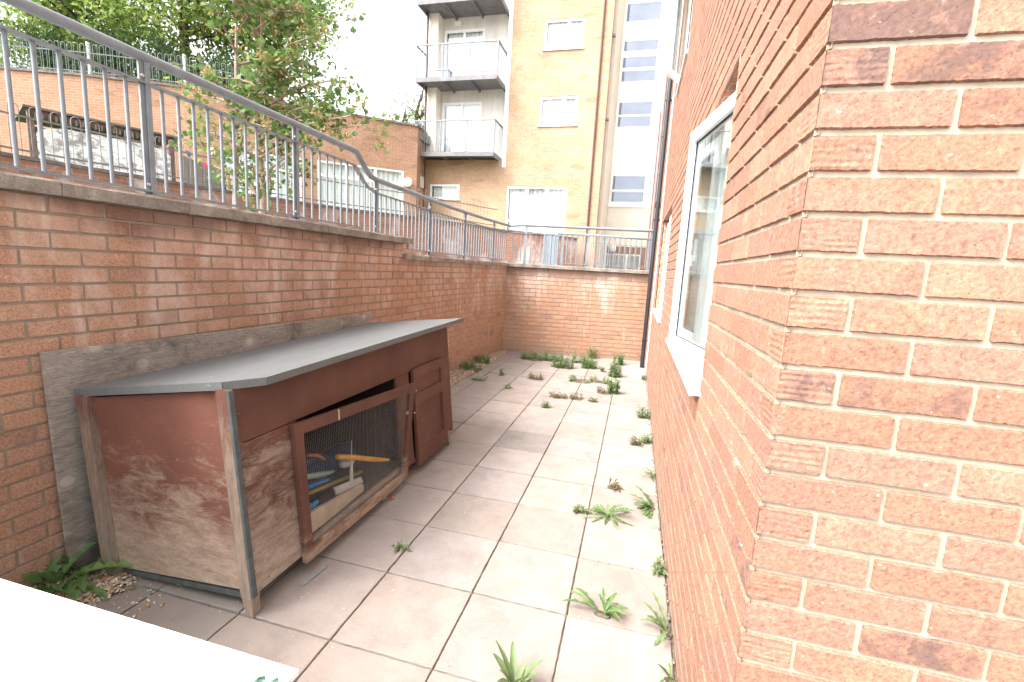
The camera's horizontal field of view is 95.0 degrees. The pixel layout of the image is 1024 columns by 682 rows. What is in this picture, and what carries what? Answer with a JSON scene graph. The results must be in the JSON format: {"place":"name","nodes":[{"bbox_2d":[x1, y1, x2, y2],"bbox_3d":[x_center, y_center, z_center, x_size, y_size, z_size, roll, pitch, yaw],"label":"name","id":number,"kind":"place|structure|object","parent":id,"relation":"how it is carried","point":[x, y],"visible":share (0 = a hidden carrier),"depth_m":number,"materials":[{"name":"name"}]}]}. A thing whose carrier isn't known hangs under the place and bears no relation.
{"place":"outdoors","nodes":[
{"label":"outdoors","id":0,"kind":"place"},
{"bbox_2d":[15,104,177,180],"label":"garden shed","id":1,"kind":"structure","parent":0,"point":[76,135],"depth_m":9.53,"materials":[{"name":"white"}]},
{"bbox_2d":[183,156,221,188],"bbox_3d":[-7.250,-3.685,11.061,0.040,1.120,0.840,11,11,39],"label":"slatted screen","id":2,"kind":"object","parent":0,"point":[187,174],"visible":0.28,"depth_m":10.90,"materials":[{"name":"grey wood"}]},
{"bbox_2d":[170,0,357,111],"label":"tree","id":3,"kind":"object","parent":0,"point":[276,45],"visible":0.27,"depth_m":17.30,"materials":[{"name":"green plant"}]},
{"bbox_2d":[0,0,661,185],"label":"sky","id":4,"kind":"structure","parent":0,"point":[382,51],"materials":[{"name":"white"}]},
{"bbox_2d":[324,441,355,469],"bbox_3d":[-1.182,0.782,3.185,0.201,0.178,0.349,5,9,14],"label":"cloth bundle","id":5,"kind":"object","parent":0,"point":[332,451],"visible":0.48,"depth_m":3.13,"materials":[{"name":"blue fabric"}]},
{"bbox_2d":[92,351,676,681],"bbox_3d":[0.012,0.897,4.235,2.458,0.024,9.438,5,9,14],"label":"paving","id":6,"kind":"structure","parent":0,"point":[383,630],"depth_m":2.39,"materials":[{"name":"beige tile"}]},
{"bbox_2d":[0,579,297,681],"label":"garden table","id":7,"kind":"object","parent":6,"relation":"on","point":[46,637],"visible":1,"depth_m":0.79,"materials":[{"name":"white paint"}]},
{"bbox_2d":[0,171,508,586],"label":"retaining wall","id":8,"kind":"structure","parent":6,"relation":"on","point":[81,265],"depth_m":2.42,"materials":[{"name":"brick"}]},
{"bbox_2d":[0,0,509,261],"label":"guard railing","id":9,"kind":"object","parent":8,"relation":"on","point":[145,61],"visible":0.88,"depth_m":2.60,"materials":[{"name":"metal"}]},
{"bbox_2d":[73,318,463,617],"bbox_3d":[-1.180,0.443,3.183,1.010,1.068,2.464,5,9,14],"label":"rabbit hutch","id":10,"kind":"object","parent":6,"relation":"on","point":[197,475],"visible":0.99,"depth_m":2.12,"materials":[{"name":"brown wood"}]},
{"bbox_2d":[308,478,329,488],"bbox_3d":[-1.065,0.769,2.497,0.027,0.092,0.300,5,9,12],"label":"plastic rod","id":11,"kind":"object","parent":10,"relation":"in","point":[310,486],"visible":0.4,"depth_m":2.54,"materials":[{"name":"blue plastic"}]},
{"bbox_2d":[307,470,334,479],"bbox_3d":[-1.093,0.750,2.597,0.036,0.127,0.379,5,9,11],"label":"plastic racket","id":12,"kind":"object","parent":10,"relation":"in","point":[310,475],"visible":0.54,"depth_m":2.62,"materials":[{"name":"plastic"}]},
{"bbox_2d":[307,452,338,501],"bbox_3d":[-1.228,0.819,2.696,0.267,0.279,0.574,5,9,14],"label":"plastic bag","id":13,"kind":"object","parent":10,"relation":"in","point":[328,468],"visible":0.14,"depth_m":2.74,"materials":[{"name":"plastic"}]},
{"bbox_2d":[306,452,322,465],"bbox_3d":[-1.165,0.678,2.619,0.060,0.119,0.313,5,9,10],"label":"folded cloth","id":14,"kind":"object","parent":13,"relation":"on","point":[307,460],"visible":0.21,"depth_m":2.66,"materials":[{"name":"blue fabric"}]},
{"bbox_2d":[306,453,325,460],"bbox_3d":[-1.116,0.661,2.668,0.026,0.092,0.147,5,9,14],"label":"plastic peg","id":15,"kind":"object","parent":14,"relation":"on","point":[317,455],"visible":0.83,"depth_m":2.66,"materials":[{"name":"orange plastic"}]},
{"bbox_2d":[309,470,362,495],"bbox_3d":[-1.044,0.816,2.682,0.033,0.183,0.714,5,9,12],"label":"cane","id":16,"kind":"object","parent":10,"relation":"on","point":[315,490],"visible":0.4,"depth_m":2.69,"materials":[{"name":"beige wood"}]},
{"bbox_2d":[310,484,363,531],"bbox_3d":[-0.976,0.896,2.594,0.032,0.131,0.571,5,9,13],"label":"timber offcut","id":17,"kind":"object","parent":10,"relation":"on","point":[346,494],"visible":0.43,"depth_m":2.55,"materials":[{"name":"beige wood"}]},
{"bbox_2d":[339,460,354,467],"bbox_3d":[-1.011,0.739,2.868,0.082,0.062,0.120,5,9,14],"label":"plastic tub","id":18,"kind":"object","parent":10,"relation":"in","point":[342,464],"visible":0.5,"depth_m":2.82,"materials":[{"name":"white plastic"}]},
{"bbox_2d":[333,441,362,495],"bbox_3d":[-0.971,0.753,2.768,0.041,0.291,0.273,5,9,14],"label":"window squeegee","id":19,"kind":"object","parent":10,"relation":"in","point":[338,489],"depth_m":2.80,"materials":[{"name":"plastic"}]},
{"bbox_2d":[289,383,414,563],"bbox_3d":[-0.861,0.668,2.715,0.091,0.702,1.051,6,9,16],"label":"mesh door","id":20,"kind":"structure","parent":10,"relation":"in","point":[310,550],"depth_m":2.50,"materials":[{"name":"brown wood"}]},
{"bbox_2d":[335,454,388,461],"bbox_3d":[-0.921,0.732,2.926,0.034,0.193,0.438,8,10,28],"label":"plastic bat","id":21,"kind":"object","parent":10,"relation":"in","point":[362,458],"visible":0.87,"depth_m":2.88,"materials":[{"name":"plastic"}]},
{"bbox_2d":[410,357,447,465],"bbox_3d":[-0.636,0.524,3.616,0.095,0.713,0.569,5,9,14],"label":"door","id":22,"kind":"structure","parent":10,"relation":"in","point":[429,406],"depth_m":3.61,"materials":[{"name":"brown wood"}]},
{"bbox_2d":[34,351,513,619],"bbox_3d":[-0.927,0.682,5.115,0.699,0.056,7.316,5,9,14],"label":"gravel","id":23,"kind":"structure","parent":6,"relation":"on","point":[101,580],"depth_m":2.12,"materials":[{"name":"brown gravel"}]},
{"bbox_2d":[24,555,117,591],"bbox_3d":[-1.966,1.034,2.138,0.321,0.148,0.304,3,9,-1],"label":"dandelion","id":24,"kind":"object","parent":23,"relation":"on","point":[83,584],"visible":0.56,"depth_m":2.07,"materials":[{"name":"green plant"}]},
{"bbox_2d":[22,542,132,599],"bbox_3d":[-2.000,1.024,2.054,0.465,0.190,0.463,9,11,33],"label":"dandelion","id":25,"kind":"object","parent":23,"relation":"on","point":[66,587],"visible":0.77,"depth_m":2.09,"materials":[{"name":"green plant"}]},
{"bbox_2d":[39,314,370,566],"bbox_3d":[-1.687,0.391,3.293,0.056,1.042,2.560,5,9,14],"label":"plywood board","id":26,"kind":"object","parent":23,"relation":"on","point":[65,372],"visible":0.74,"depth_m":2.20,"materials":[{"name":"grey wood"}]},
{"bbox_2d":[458,360,483,370],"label":"weed","id":27,"kind":"object","parent":23,"relation":"on","point":[466,365],"visible":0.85,"depth_m":6.96,"materials":[{"name":"green plant"}]},
{"bbox_2d":[474,354,490,363],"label":"weed","id":28,"kind":"object","parent":23,"relation":"on","point":[479,360],"visible":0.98,"depth_m":7.48,"materials":[{"name":"green plant"}]},
{"bbox_2d":[300,565,326,586],"bbox_3d":[-0.956,1.133,2.264,0.022,0.011,0.156,6,9,20],"label":"wood strip","id":29,"kind":"object","parent":6,"relation":"on","point":[311,577],"visible":1,"depth_m":2.25,"materials":[{"name":"beige wood"}]},
{"bbox_2d":[165,362,632,618],"bbox_3d":[0.183,0.829,4.686,2.319,0.009,7.612,5,9,14],"label":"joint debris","id":30,"kind":"object","parent":6,"relation":"on","point":[527,486],"visible":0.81,"depth_m":2.97,"materials":[{"name":"soil"}]},
{"bbox_2d":[394,540,412,552],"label":"weed","id":31,"kind":"object","parent":6,"relation":"on","point":[398,547],"visible":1,"depth_m":2.51,"materials":[{"name":"green plant"}]},
{"bbox_2d":[161,365,648,678],"bbox_3d":[0.196,0.815,4.770,2.322,0.005,7.581,5,9,14],"label":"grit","id":32,"kind":"object","parent":6,"relation":"on","point":[464,535],"visible":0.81,"depth_m":2.63,"materials":[{"name":"gravel"}]},
{"bbox_2d":[493,640,542,681],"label":"dandelion","id":33,"kind":"object","parent":6,"relation":"on","point":[508,670],"visible":1,"depth_m":1.73,"materials":[{"name":"green plant"}]},
{"bbox_2d":[519,350,542,360],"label":"weed","id":34,"kind":"object","parent":6,"relation":"on","point":[535,358],"visible":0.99,"depth_m":8.04,"materials":[{"name":"green plant"}]},
{"bbox_2d":[528,371,542,380],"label":"weed","id":35,"kind":"object","parent":6,"relation":"on","point":[532,377],"visible":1,"depth_m":6.61,"materials":[{"name":"brown plant"}]},
{"bbox_2d":[541,350,564,362],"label":"weed","id":36,"kind":"object","parent":6,"relation":"on","point":[551,359],"visible":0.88,"depth_m":8.01,"materials":[{"name":"green plant"}]},
{"bbox_2d":[548,391,568,398],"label":"weed","id":37,"kind":"object","parent":6,"relation":"on","point":[557,396],"visible":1,"depth_m":5.71,"materials":[{"name":"brown plant"}]},
{"bbox_2d":[551,356,573,369],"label":"weed","id":38,"kind":"object","parent":6,"relation":"on","point":[563,365],"visible":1,"depth_m":7.44,"materials":[{"name":"green plant"}]},
{"bbox_2d":[502,263,648,360],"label":"retaining wall","id":39,"kind":"structure","parent":6,"relation":"on","point":[569,310],"depth_m":8.47,"materials":[{"name":"brick"}]},
{"bbox_2d":[509,224,652,270],"bbox_3d":[1.200,-1.676,8.324,2.580,0.705,0.098,4,9,7],"label":"guard railing","id":40,"kind":"object","parent":39,"relation":"on","point":[586,264],"visible":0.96,"depth_m":8.30,"materials":[{"name":"metal"}]},
{"bbox_2d":[569,392,583,400],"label":"weed","id":41,"kind":"object","parent":6,"relation":"on","point":[574,398],"visible":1,"depth_m":5.70,"materials":[{"name":"brown plant"}]},
{"bbox_2d":[568,374,592,383],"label":"weed","id":42,"kind":"object","parent":6,"relation":"on","point":[574,378],"visible":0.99,"depth_m":6.63,"materials":[{"name":"green plant"}]},
{"bbox_2d":[570,503,591,513],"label":"weed","id":43,"kind":"object","parent":6,"relation":"on","point":[575,510],"visible":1,"depth_m":3.01,"materials":[{"name":"green plant"}]},
{"bbox_2d":[562,587,602,616],"bbox_3d":[0.333,1.199,2.164,0.196,0.071,0.088,5,9,14],"label":"dandelion","id":44,"kind":"object","parent":6,"relation":"on","point":[598,613],"visible":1,"depth_m":2.15,"materials":[{"name":"green plant"}]},
{"bbox_2d":[570,353,594,364],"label":"weed","id":45,"kind":"object","parent":6,"relation":"on","point":[576,361],"visible":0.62,"depth_m":7.97,"materials":[{"name":"green plant"}]},
{"bbox_2d":[581,355,599,369],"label":"weed","id":46,"kind":"object","parent":6,"relation":"on","point":[586,365],"visible":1,"depth_m":7.54,"materials":[{"name":"green plant"}]},
{"bbox_2d":[587,346,598,358],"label":"weed","id":47,"kind":"object","parent":6,"relation":"on","point":[593,353],"visible":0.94,"depth_m":8.44,"materials":[{"name":"green plant"}]},
{"bbox_2d":[593,374,612,384],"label":"weed","id":48,"kind":"object","parent":6,"relation":"on","point":[602,382],"visible":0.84,"depth_m":6.62,"materials":[{"name":"green plant"}]},
{"bbox_2d":[596,386,613,394],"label":"weed","id":49,"kind":"object","parent":6,"relation":"on","point":[602,391],"visible":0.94,"depth_m":6.05,"materials":[{"name":"brown plant"}]},
{"bbox_2d":[580,504,633,525],"bbox_3d":[0.606,1.078,2.982,0.332,0.090,0.321,5,9,14],"label":"dandelion","id":50,"kind":"object","parent":6,"relation":"on","point":[609,515],"visible":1,"depth_m":2.97,"materials":[{"name":"green plant"}]},
{"bbox_2d":[598,587,628,620],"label":"dandelion","id":51,"kind":"object","parent":6,"relation":"on","point":[608,608],"visible":1,"depth_m":2.12,"materials":[{"name":"green plant"}]},
{"bbox_2d":[605,377,621,394],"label":"weed","id":52,"kind":"object","parent":6,"relation":"on","point":[616,387],"visible":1,"depth_m":6.03,"materials":[{"name":"green plant"}]},
{"bbox_2d":[607,361,622,377],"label":"weed","id":53,"kind":"object","parent":6,"relation":"on","point":[617,371],"visible":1,"depth_m":7.01,"materials":[{"name":"green plant"}]},
{"bbox_2d":[607,477,622,490],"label":"weed","id":54,"kind":"object","parent":6,"relation":"on","point":[612,486],"visible":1,"depth_m":3.38,"materials":[{"name":"brown plant"}]},
{"bbox_2d":[612,353,625,364],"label":"weed","id":55,"kind":"object","parent":6,"relation":"on","point":[620,359],"visible":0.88,"depth_m":8.01,"materials":[{"name":"green plant"}]},
{"bbox_2d":[627,435,642,446],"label":"weed","id":56,"kind":"object","parent":6,"relation":"on","point":[635,443],"visible":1,"depth_m":4.26,"materials":[{"name":"brown plant"}]},
{"bbox_2d":[629,485,655,518],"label":"dandelion","id":57,"kind":"object","parent":6,"relation":"on","point":[646,504],"visible":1,"depth_m":3.10,"materials":[{"name":"green plant"}]},
{"bbox_2d":[636,406,650,418],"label":"weed","id":58,"kind":"object","parent":6,"relation":"on","point":[640,415],"visible":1,"depth_m":5.09,"materials":[{"name":"green plant"}]},
{"bbox_2d":[639,433,652,443],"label":"weed","id":59,"kind":"object","parent":6,"relation":"on","point":[644,440],"visible":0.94,"depth_m":4.33,"materials":[{"name":"green plant"}]},
{"bbox_2d":[644,467,655,480],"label":"dandelion","id":60,"kind":"object","parent":6,"relation":"on","point":[646,472],"visible":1,"depth_m":3.62,"materials":[{"name":"green plant"}]},
{"bbox_2d":[640,591,670,645],"bbox_3d":[0.630,1.214,2.033,0.125,0.116,0.217,1,9,-12],"label":"dandelion","id":61,"kind":"object","parent":6,"relation":"on","point":[664,633],"visible":1,"depth_m":2.05,"materials":[{"name":"green plant"}]},
{"bbox_2d":[650,556,667,575],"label":"weed","id":62,"kind":"object","parent":6,"relation":"on","point":[655,565],"visible":0.99,"depth_m":2.43,"materials":[{"name":"green plant"}]},
{"bbox_2d":[644,371,675,681],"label":"moss","id":63,"kind":"object","parent":6,"relation":"on","point":[668,615],"visible":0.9,"depth_m":2.75,"materials":[{"name":"plant"}]},
{"bbox_2d":[658,663,675,681],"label":"dandelion","id":64,"kind":"object","parent":6,"relation":"on","point":[668,679],"visible":1,"depth_m":1.80,"materials":[{"name":"green plant"}]},
{"bbox_2d":[434,69,451,76],"bbox_3d":[-2.551,-9.790,17.425,0.590,0.458,0.390,5,9,14],"label":"storage box","id":65,"kind":"object","parent":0,"point":[438,71],"visible":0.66,"depth_m":17.25,"materials":[{"name":"plastic"}]},
{"bbox_3d":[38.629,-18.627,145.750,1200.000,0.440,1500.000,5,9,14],"label":"ground","id":66,"kind":"structure","parent":0,"visible":0},
{"bbox_2d":[603,0,670,273],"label":"stair tower","id":67,"kind":"structure","parent":66,"relation":"on","point":[633,166],"depth_m":19.24,"materials":[{"name":"white plastic"}]},
{"bbox_2d":[603,253,639,273],"bbox_3d":[4.762,-3.236,20.446,1.620,1.300,0.582,5,9,14],"label":"window","id":68,"kind":"structure","parent":67,"relation":"in","point":[631,263],"depth_m":20.63,"materials":[{"name":"white plastic"}]},
{"bbox_2d":[611,192,643,201],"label":"window","id":69,"kind":"structure","parent":67,"relation":"in","point":[616,196],"depth_m":19.73,"materials":[{"name":"white glass"}]},
{"bbox_2d":[612,176,644,189],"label":"window","id":70,"kind":"structure","parent":67,"relation":"in","point":[619,182],"depth_m":19.64,"materials":[{"name":"glass"}]},
{"bbox_2d":[618,116,650,126],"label":"window","id":71,"kind":"structure","parent":67,"relation":"in","point":[635,121],"depth_m":19.27,"materials":[{"name":"glass"}]},
{"bbox_2d":[619,102,651,114],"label":"window","id":72,"kind":"structure","parent":67,"relation":"in","point":[629,108],"depth_m":19.19,"materials":[{"name":"glass"}]},
{"bbox_2d":[621,70,654,81],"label":"window","id":73,"kind":"structure","parent":67,"relation":"in","point":[644,75],"depth_m":19.00,"materials":[{"name":"glass"}]},
{"bbox_2d":[623,56,656,67],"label":"window","id":74,"kind":"structure","parent":67,"relation":"in","point":[647,61],"depth_m":18.92,"materials":[{"name":"glass"}]},
{"bbox_2d":[624,40,657,50],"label":"window","id":75,"kind":"structure","parent":67,"relation":"in","point":[646,44],"depth_m":18.83,"materials":[{"name":"glass"}]},
{"bbox_2d":[627,2,661,21],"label":"window","id":76,"kind":"structure","parent":67,"relation":"in","point":[652,10],"depth_m":18.64,"materials":[{"name":"glass"}]},
{"bbox_2d":[644,0,1023,681],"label":"apartment building","id":77,"kind":"structure","parent":66,"relation":"on","point":[834,362],"depth_m":0.94,"materials":[{"name":"brick"}]},
{"bbox_2d":[645,110,661,268],"bbox_3d":[3.022,-3.016,9.912,0.134,3.500,0.054,5,9,14],"label":"downpipe","id":78,"kind":"object","parent":77,"relation":"attached to","point":[654,180],"visible":0.36,"depth_m":9.84,"materials":[{"name":"brown plastic"}]},
{"bbox_2d":[647,75,667,270],"bbox_3d":[2.947,-4.457,9.051,0.124,6.600,0.073,5,9,14],"label":"downpipe","id":79,"kind":"object","parent":77,"relation":"attached to","point":[658,154],"visible":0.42,"depth_m":9.18,"materials":[{"name":"plastic"}]},
{"bbox_2d":[640,0,680,367],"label":"downpipe","id":80,"kind":"object","parent":77,"relation":"attached to","point":[659,190],"visible":0.86,"depth_m":7.43,"materials":[{"name":"black plastic"}]},
{"bbox_2d":[653,215,671,322],"bbox_3d":[1.879,-0.910,5.652,0.182,1.237,1.792,5,9,14],"label":"window","id":81,"kind":"structure","parent":77,"relation":"in","point":[657,312],"depth_m":5.71,"materials":[{"name":"white plastic"}]},
{"bbox_2d":[664,0,692,97],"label":"window","id":82,"kind":"structure","parent":77,"relation":"in","point":[668,71],"depth_m":5.31,"materials":[{"name":"white plastic"}]},
{"bbox_2d":[666,91,735,395],"bbox_3d":[1.049,-0.521,2.617,0.224,1.307,1.672,5,9,14],"label":"window","id":83,"kind":"structure","parent":77,"relation":"in","point":[686,345],"depth_m":2.61,"materials":[{"name":"white plastic"}]},
{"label":"hill","id":84,"kind":"structure","parent":0,"visible":0},
{"bbox_2d":[0,14,99,74],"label":"bush","id":85,"kind":"object","parent":84,"relation":"on","point":[46,38],"visible":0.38,"depth_m":14.74,"materials":[{"name":"green plant"}]},
{"bbox_2d":[0,4,122,71],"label":"tree","id":86,"kind":"object","parent":84,"relation":"on","point":[25,14],"visible":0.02,"depth_m":18.29,"materials":[{"name":"green plant"}]},
{"bbox_2d":[0,0,172,76],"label":"tree","id":87,"kind":"object","parent":84,"relation":"on","point":[76,6],"visible":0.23,"depth_m":16.01,"materials":[{"name":"green plant"}]},
{"bbox_2d":[70,8,138,77],"bbox_3d":[-13.159,-8.822,15.208,2.773,3.387,2.403,5,9,14],"label":"bush","id":88,"kind":"object","parent":84,"relation":"on","point":[101,58],"visible":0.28,"depth_m":14.81,"materials":[{"name":"green plant"}]},
{"bbox_2d":[105,23,210,86],"bbox_3d":[-11.139,-8.460,15.101,2.932,3.244,2.838,5,9,14],"label":"bush","id":89,"kind":"object","parent":84,"relation":"on","point":[164,47],"visible":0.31,"depth_m":14.76,"materials":[{"name":"green plant"}]},
{"bbox_2d":[78,0,290,87],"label":"tree","id":90,"kind":"object","parent":84,"relation":"on","point":[183,23],"visible":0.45,"depth_m":15.91,"materials":[{"name":"green plant"}]},
{"bbox_2d":[163,27,264,94],"bbox_3d":[-9.286,-8.684,15.394,3.366,3.249,2.537,5,9,14],"label":"bush","id":91,"kind":"object","parent":84,"relation":"on","point":[216,60],"visible":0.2,"depth_m":15.11,"materials":[{"name":"green plant"}]},
{"bbox_2d":[192,87,445,216],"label":"brick building","id":92,"kind":"structure","parent":84,"relation":"on","point":[401,163],"depth_m":16.40,"materials":[{"name":"orange brick"}]},
{"bbox_2d":[223,147,301,200],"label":"window","id":93,"kind":"structure","parent":92,"relation":"in","point":[281,176],"depth_m":15.51,"materials":[{"name":"white plastic"}]},
{"bbox_2d":[317,159,403,214],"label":"window","id":94,"kind":"structure","parent":92,"relation":"in","point":[391,175],"depth_m":16.60,"materials":[{"name":"white plastic"}]},
{"bbox_2d":[386,75,424,129],"bbox_3d":[-4.242,-10.069,21.036,2.653,3.455,2.637,2,9,-8],"label":"sapling","id":95,"kind":"object","parent":92,"relation":"on","point":[417,111],"visible":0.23,"depth_m":21.00,"materials":[{"name":"green plant"}]},
{"bbox_2d":[392,95,422,123],"bbox_3d":[-5.032,-9.983,22.303,2.502,3.595,2.419,0,9,-19],"label":"sapling","id":96,"kind":"object","parent":92,"relation":"on","point":[403,119],"visible":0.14,"depth_m":22.10,"materials":[{"name":"green plant"}]},
{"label":"path","id":97,"kind":"structure","parent":0,"visible":0},
{"bbox_2d":[164,0,401,213],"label":"maple tree","id":98,"kind":"object","parent":97,"relation":"on","point":[259,89],"visible":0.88,"depth_m":7.55,"materials":[{"name":"green plant"}]},
{"bbox_2d":[542,234,558,268],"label":"metal gate","id":99,"kind":"structure","parent":97,"relation":"on","point":[548,248],"depth_m":15.05,"materials":[{"name":"metal"}]},
{"bbox_2d":[558,232,650,270],"bbox_3d":[1.823,-1.712,9.528,1.861,0.911,0.044,5,9,14],"label":"guard railing","id":100,"kind":"object","parent":97,"relation":"on","point":[606,244],"visible":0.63,"depth_m":9.48,"materials":[{"name":"metal"}]},
{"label":"garden ground","id":101,"kind":"structure","parent":0,"visible":0},
{"bbox_2d":[0,66,193,181],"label":"tall wall","id":102,"kind":"structure","parent":101,"relation":"on","point":[22,85],"depth_m":13.79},
{"bbox_2d":[0,36,256,94],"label":"bow top fence","id":103,"kind":"object","parent":102,"relation":"on","point":[88,51],"visible":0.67,"depth_m":13.74,"materials":[{"name":"grey metal"}]},
{"bbox_2d":[0,151,576,269],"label":"curved wall","id":104,"kind":"structure","parent":101,"relation":"on","point":[58,167],"depth_m":12.55,"materials":[{"name":"orange brick"}]},
{"bbox_2d":[0,102,497,225],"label":"bow top fence","id":105,"kind":"object","parent":104,"relation":"on","point":[170,176],"visible":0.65,"depth_m":9.32,"materials":[{"name":"grey metal"}]},
{"bbox_2d":[414,0,625,270],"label":"apartment building","id":106,"kind":"structure","parent":101,"relation":"on","point":[522,130],"depth_m":16.98,"materials":[{"name":"yellow brick"}]},
{"bbox_2d":[430,184,459,199],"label":"window","id":107,"kind":"structure","parent":106,"relation":"in","point":[449,189],"depth_m":18.23,"materials":[{"name":"white plastic"}]},
{"bbox_2d":[442,102,481,151],"bbox_3d":[-1.883,-8.139,18.334,1.620,2.240,0.612,5,9,14],"label":"window","id":108,"kind":"structure","parent":106,"relation":"in","point":[461,110],"depth_m":18.17,"materials":[{"name":"white plastic"}]},
{"bbox_2d":[444,28,484,75],"bbox_3d":[-1.740,-10.675,17.940,1.620,2.220,0.612,5,9,14],"label":"window","id":109,"kind":"structure","parent":106,"relation":"in","point":[455,61],"depth_m":17.76,"materials":[{"name":"white plastic"}]},
{"bbox_2d":[505,186,567,235],"bbox_3d":[0.935,-4.719,17.606,2.290,2.170,0.582,5,9,14],"label":"window","id":110,"kind":"structure","parent":106,"relation":"in","point":[528,205],"depth_m":17.44,"materials":[{"name":"white plastic"}]},
{"bbox_2d":[537,96,577,126],"bbox_3d":[1.705,-8.196,16.877,1.450,1.160,0.650,5,9,14],"label":"window","id":111,"kind":"structure","parent":106,"relation":"in","point":[560,111],"depth_m":16.76,"materials":[{"name":"white plastic"}]},
{"bbox_2d":[542,17,583,50],"bbox_3d":[1.865,-10.676,16.486,1.450,1.150,0.650,5,9,14],"label":"window","id":112,"kind":"structure","parent":106,"relation":"in","point":[568,36],"depth_m":16.36,"materials":[{"name":"white plastic"}]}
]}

